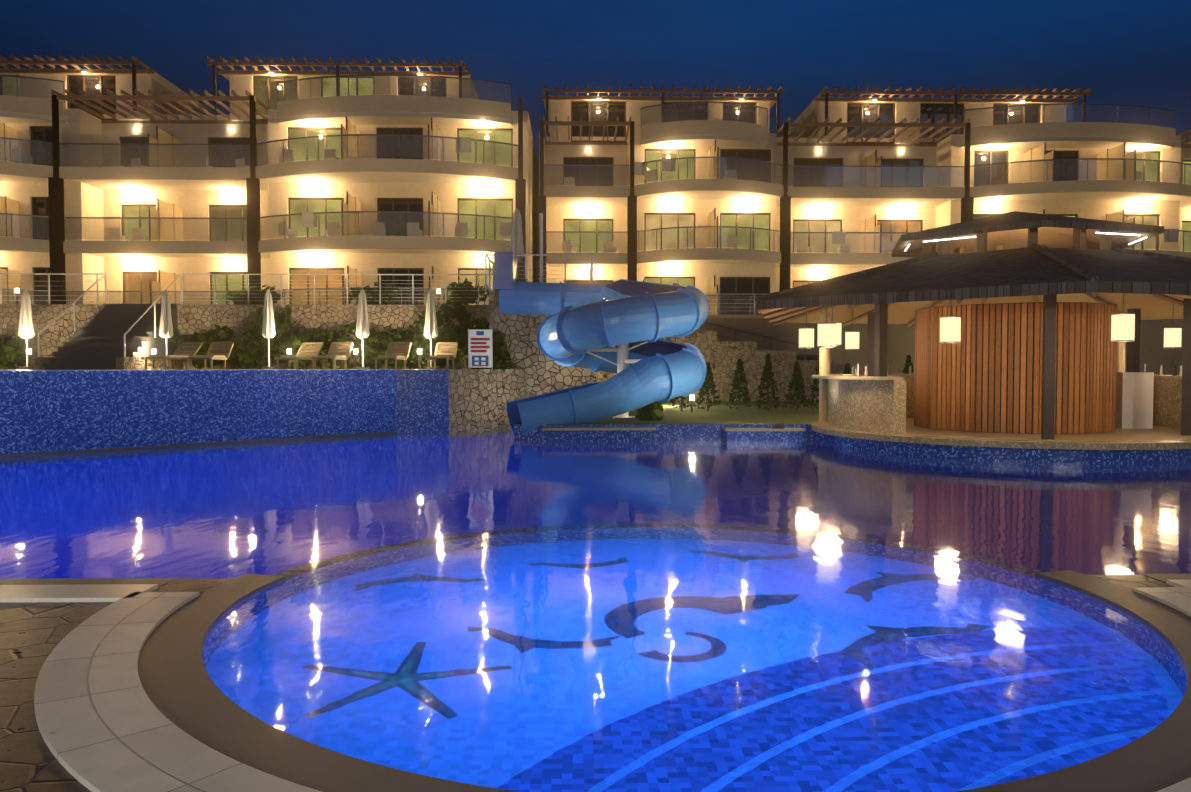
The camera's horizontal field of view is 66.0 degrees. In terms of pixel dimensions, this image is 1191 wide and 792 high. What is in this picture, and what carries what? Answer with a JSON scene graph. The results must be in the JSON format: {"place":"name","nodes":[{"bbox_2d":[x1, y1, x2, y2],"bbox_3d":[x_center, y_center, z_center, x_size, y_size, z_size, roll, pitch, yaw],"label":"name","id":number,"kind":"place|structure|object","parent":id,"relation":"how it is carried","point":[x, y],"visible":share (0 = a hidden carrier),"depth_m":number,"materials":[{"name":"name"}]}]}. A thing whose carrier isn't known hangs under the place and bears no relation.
{"place":"outdoors","nodes":[
{"label":"outdoors","id":0,"kind":"place"},
{"bbox_2d":[0,291,1182,791],"bbox_3d":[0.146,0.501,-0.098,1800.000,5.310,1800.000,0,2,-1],"label":"site ground and decks","id":1,"kind":"structure","parent":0,"point":[32,635],"depth_m":21.24,"materials":[{"name":"grey stone"}]},
{"bbox_2d":[19,208,524,368],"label":"closed parasols","id":2,"kind":"object","parent":1,"relation":"on","point":[26,329],"visible":0.9,"depth_m":28.28,"materials":[{"name":"white fabric"}]},
{"bbox_2d":[142,342,488,368],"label":"sun loungers","id":3,"kind":"object","parent":1,"relation":"on","point":[444,350],"visible":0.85,"depth_m":27.57,"materials":[{"name":"white"}]},
{"bbox_2d":[0,278,664,420],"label":"shrub hedge","id":4,"kind":"object","parent":1,"relation":"on","point":[13,353],"visible":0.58,"depth_m":29.69,"materials":[{"name":"green plant"}]},
{"bbox_2d":[15,288,783,428],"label":"garden lamps","id":5,"kind":"object","parent":1,"relation":"on","point":[775,425],"visible":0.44,"depth_m":28.06,"materials":[{"name":"grey"}]},
{"bbox_2d":[0,254,805,368],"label":"railing","id":6,"kind":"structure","parent":1,"relation":"on","point":[117,336],"depth_m":28.94,"materials":[{"name":"white metal"}]},
{"bbox_2d":[0,69,1190,314],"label":"hotel building","id":7,"kind":"structure","parent":1,"relation":"on","point":[258,187],"depth_m":40.93,"materials":[{"name":"beige paint"}]},
{"bbox_2d":[0,74,1190,314],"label":"hotel balcony railings","id":8,"kind":"object","parent":7,"relation":"attached to","point":[166,222],"visible":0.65,"depth_m":38.83,"materials":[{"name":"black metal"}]},
{"bbox_2d":[0,54,1190,147],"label":"hotel pergolas","id":9,"kind":"object","parent":7,"relation":"on","point":[136,96],"visible":0.92,"depth_m":41.06,"materials":[{"name":"brown wood"}]},
{"bbox_2d":[12,137,1178,252],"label":"hotel balcony chairs","id":10,"kind":"object","parent":7,"relation":"on","point":[464,145],"visible":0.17,"depth_m":39.72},
{"bbox_2d":[2,76,1190,314],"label":"hotel windows","id":11,"kind":"structure","parent":7,"relation":"in","point":[598,112],"depth_m":43.31,"materials":[{"name":"clear glass"}]},
{"bbox_2d":[82,72,1149,266],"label":"hotel downlights","id":12,"kind":"object","parent":7,"relation":"attached to","point":[587,149],"visible":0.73,"depth_m":42.37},
{"bbox_2d":[0,570,1190,791],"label":"pool edge","id":13,"kind":"object","parent":1,"relation":"on","point":[130,696],"visible":0.94,"depth_m":4.30,"materials":[{"name":"stone"}]},
{"bbox_2d":[660,354,913,410],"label":"conifer shrubs","id":14,"kind":"object","parent":1,"relation":"on","point":[765,378],"visible":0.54,"depth_m":27.07,"materials":[{"name":"green plant"}]},
{"bbox_2d":[0,428,1190,791],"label":"pool water","id":15,"kind":"structure","parent":0,"point":[498,608],"depth_m":6.75,"materials":[{"name":"blue liquid"}]},
{"bbox_2d":[494,213,672,418],"bbox_3d":[-0.583,-2.178,25.028,4.195,6.020,6.308,-1,2,-25],"label":"slide support","id":16,"kind":"object","parent":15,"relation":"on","point":[505,268],"visible":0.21,"depth_m":24.61,"materials":[{"name":"white metal"}]},
{"bbox_2d":[499,279,708,435],"bbox_3d":[0.184,-1.112,23.383,5.555,4.147,5.445,0,2,-1],"label":"water slide","id":17,"kind":"object","parent":16,"relation":"on","point":[578,324],"visible":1,"depth_m":22.15,"materials":[{"name":"blue plastic"}]},
{"bbox_2d":[0,0,1190,164],"label":"sky","id":18,"kind":"structure","parent":0,"point":[1129,52],"materials":[{"name":"blue"}]},
{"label":"pool floor","id":19,"kind":"structure","parent":0,"visible":0},
{"bbox_2d":[0,369,526,458],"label":"mosaic wall","id":20,"kind":"structure","parent":19,"relation":"on","point":[479,399],"depth_m":20.78,"materials":[{"name":"tile"}]},
{"bbox_2d":[468,329,492,368],"bbox_3d":[-3.066,-1.246,24.392,0.651,1.060,0.055,0,2,-1],"label":"pool sign","id":21,"kind":"object","parent":20,"relation":"on","point":[480,348],"visible":1,"depth_m":24.37,"materials":[{"name":"white metal"}]},
{"bbox_2d":[755,211,1190,463],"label":"pool bar","id":22,"kind":"object","parent":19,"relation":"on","point":[1030,367],"visible":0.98,"depth_m":17.70,"materials":[{"name":"wood"}]},
{"bbox_2d":[799,293,1181,349],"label":"bar lanterns","id":23,"kind":"object","parent":22,"relation":"on","point":[1122,328],"visible":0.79,"depth_m":17.48,"materials":[{"name":"white glass"}]}
]}

